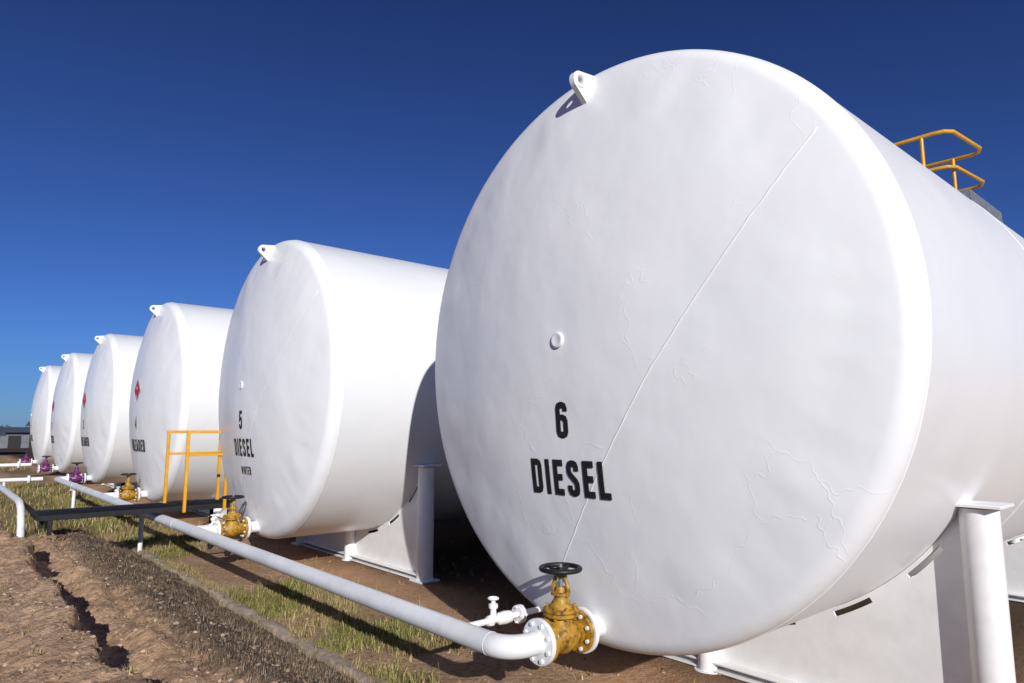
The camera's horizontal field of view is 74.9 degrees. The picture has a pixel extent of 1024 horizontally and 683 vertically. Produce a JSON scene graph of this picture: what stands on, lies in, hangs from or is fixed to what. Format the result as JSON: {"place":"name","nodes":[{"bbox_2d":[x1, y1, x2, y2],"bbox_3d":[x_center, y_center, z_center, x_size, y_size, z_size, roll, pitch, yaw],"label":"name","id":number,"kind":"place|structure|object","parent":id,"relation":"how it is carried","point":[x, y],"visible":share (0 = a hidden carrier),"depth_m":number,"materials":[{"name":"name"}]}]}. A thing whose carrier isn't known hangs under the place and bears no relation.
{"place":"outdoors","nodes":[
{"label":"outdoors","id":0,"kind":"place"},
{"bbox_2d":[0,428,5,435],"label":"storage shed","id":1,"kind":"structure","parent":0,"point":[2,432],"depth_m":40.22,"materials":[{"name":"grey metal"}]},
{"bbox_2d":[0,448,1023,682],"bbox_3d":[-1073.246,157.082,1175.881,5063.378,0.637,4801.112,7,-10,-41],"label":"ground","id":2,"kind":"structure","parent":0,"point":[460,534],"depth_m":4.56,"materials":[{"name":"soil"}]},
{"bbox_2d":[0,483,24,536],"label":"transfer pipe","id":3,"kind":"object","parent":2,"relation":"on","point":[19,503],"visible":0.88,"depth_m":9.37,"materials":[{"name":"white metal"}]},
{"bbox_2d":[0,461,30,467],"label":"manifold pipe","id":4,"kind":"object","parent":2,"relation":"on","point":[18,464],"visible":1,"depth_m":19.27,"materials":[{"name":"white metal"}]},
{"bbox_2d":[0,427,31,447],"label":"storage shed","id":5,"kind":"structure","parent":2,"relation":"on","point":[17,437],"depth_m":56.15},
{"bbox_2d":[7,436,31,447],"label":"doors","id":6,"kind":"structure","parent":5,"relation":"in","point":[13,441],"depth_m":55.93,"materials":[{"name":"grey metal"}]},
{"bbox_2d":[0,475,42,485],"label":"manifold pipe","id":7,"kind":"object","parent":2,"relation":"on","point":[28,478],"visible":0.94,"depth_m":17.09,"materials":[{"name":"white metal"}]},
{"bbox_2d":[30,365,86,475],"bbox_3d":[-11.569,2.994,24.844,10.371,3.613,3.250,7,-10,-41],"label":"fuel storage tank","id":8,"kind":"object","parent":2,"relation":"on","point":[40,423],"visible":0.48,"depth_m":20.91,"materials":[{"name":"white metal"}]},
{"bbox_2d":[19,451,35,464],"bbox_3d":[-15.444,3.736,21.348,0.499,0.457,0.223,7,-10,-41],"label":"gate valve","id":9,"kind":"object","parent":8,"relation":"attached to","point":[26,460],"visible":0.91,"depth_m":21.28,"materials":[{"name":"purple paint"}]},
{"bbox_2d":[50,353,120,487],"bbox_3d":[-8.417,2.518,21.255,10.364,3.613,3.250,7,-10,-41],"label":"fuel storage tank","id":10,"kind":"object","parent":2,"relation":"on","point":[65,424],"visible":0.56,"depth_m":17.31,"materials":[{"name":"white metal"}]},
{"bbox_2d":[37,455,57,472],"bbox_3d":[-12.294,3.260,17.756,0.499,0.457,0.223,7,-10,-41],"label":"gate valve","id":11,"kind":"object","parent":10,"relation":"attached to","point":[45,467],"visible":0.99,"depth_m":17.67,"materials":[{"name":"purple paint"}]},
{"bbox_2d":[80,334,171,501],"bbox_3d":[-5.271,2.042,17.661,10.371,3.613,3.250,7,-10,-41],"label":"fuel storage tank","id":12,"kind":"object","parent":2,"relation":"on","point":[105,441],"visible":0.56,"depth_m":13.72,"materials":[{"name":"white metal"}]},
{"bbox_2d":[66,462,91,483],"bbox_3d":[-9.146,2.784,14.165,0.499,0.457,0.223,7,-10,-41],"label":"gate valve","id":13,"kind":"object","parent":12,"relation":"attached to","point":[78,477],"visible":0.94,"depth_m":14.09,"materials":[{"name":"purple paint"}]},
{"bbox_2d":[30,430,230,555],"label":"stepover walkway","id":14,"kind":"structure","parent":2,"relation":"on","point":[50,516],"depth_m":7.79,"materials":[{"name":"yellow paint"}]},
{"bbox_2d":[129,302,241,521],"bbox_3d":[-2.121,1.566,14.071,10.369,3.613,3.250,7,-10,-41],"label":"fuel storage tank","id":15,"kind":"object","parent":2,"relation":"on","point":[175,384],"visible":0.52,"depth_m":10.17,"materials":[{"name":"white metal"}]},
{"bbox_2d":[105,473,146,501],"bbox_3d":[-6.050,2.302,10.528,0.640,0.457,0.223,7,-10,-41],"label":"gate valve","id":16,"kind":"object","parent":15,"relation":"attached to","point":[127,493],"visible":0.88,"depth_m":10.49,"materials":[{"name":"paint"}]},
{"bbox_2d":[0,527,396,682],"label":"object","id":17,"kind":"object","parent":2,"relation":"on","point":[302,660],"visible":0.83,"depth_m":4.53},
{"bbox_2d":[137,551,387,682],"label":"concrete kerb","id":18,"kind":"structure","parent":2,"relation":"on","point":[278,629],"depth_m":4.96,"materials":[{"name":"grey concrete"}]},
{"bbox_2d":[54,476,544,659],"bbox_3d":[-4.696,2.386,8.496,0.265,0.603,14.508,7,-10,-41],"label":"fuel pipeline","id":19,"kind":"object","parent":2,"relation":"on","point":[486,642],"visible":0.94,"depth_m":4.01,"materials":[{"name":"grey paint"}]},
{"bbox_2d":[219,240,467,583],"bbox_3d":[1.028,1.090,10.479,10.371,3.613,3.250,7,-10,-41],"label":"fuel storage tank","id":20,"kind":"object","parent":2,"relation":"on","point":[330,436],"visible":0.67,"depth_m":6.71,"materials":[{"name":"white metal"}]},
{"bbox_2d":[198,514,224,526],"bbox_3d":[-3.218,1.975,7.294,0.630,0.171,0.100,7,-10,-41],"label":"drain valve","id":21,"kind":"object","parent":20,"relation":"attached to","point":[212,518],"visible":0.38,"depth_m":7.25,"materials":[{"name":"white metal"}]},
{"bbox_2d":[199,495,259,538],"bbox_3d":[-2.901,1.826,6.937,0.640,0.457,0.223,7,-10,-41],"label":"gate valve","id":22,"kind":"object","parent":20,"relation":"attached to","point":[232,526],"visible":0.93,"depth_m":6.89,"materials":[{"name":"paint"}]},
{"bbox_2d":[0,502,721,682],"bbox_3d":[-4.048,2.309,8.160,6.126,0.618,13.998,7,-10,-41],"label":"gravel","id":23,"kind":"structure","parent":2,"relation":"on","point":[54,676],"depth_m":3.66,"materials":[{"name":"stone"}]},
{"bbox_2d":[0,458,736,682],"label":"grass","id":24,"kind":"structure","parent":2,"relation":"on","point":[88,500],"depth_m":5.91,"materials":[{"name":"green plant"}]},
{"bbox_2d":[435,49,1023,682],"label":"fuel storage tank","id":25,"kind":"object","parent":2,"relation":"on","point":[729,367],"visible":0.98,"depth_m":3.14,"materials":[{"name":"white metal"}]},
{"bbox_2d":[469,596,541,626],"bbox_3d":[-0.069,1.499,3.702,0.630,0.171,0.100,7,-10,-41],"label":"drain valve","id":26,"kind":"object","parent":25,"relation":"attached to","point":[518,613],"visible":0.98,"depth_m":3.69,"materials":[{"name":"white metal"}]},
{"bbox_2d":[523,562,605,665],"bbox_3d":[0.302,1.356,3.392,0.499,0.457,0.223,7,-10,-41],"label":"gate valve","id":27,"kind":"object","parent":25,"relation":"attached to","point":[567,627],"visible":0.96,"depth_m":3.30,"materials":[{"name":"paint"}]},
{"bbox_2d":[893,129,1002,222],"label":"tank access platform","id":28,"kind":"structure","parent":25,"relation":"on","point":[969,193],"depth_m":7.18,"materials":[{"name":"yellow paint"}]},
{"bbox_2d":[0,0,1023,426],"label":"sky","id":29,"kind":"structure","parent":0,"point":[150,149],"materials":[{"name":"blue"}]}
]}

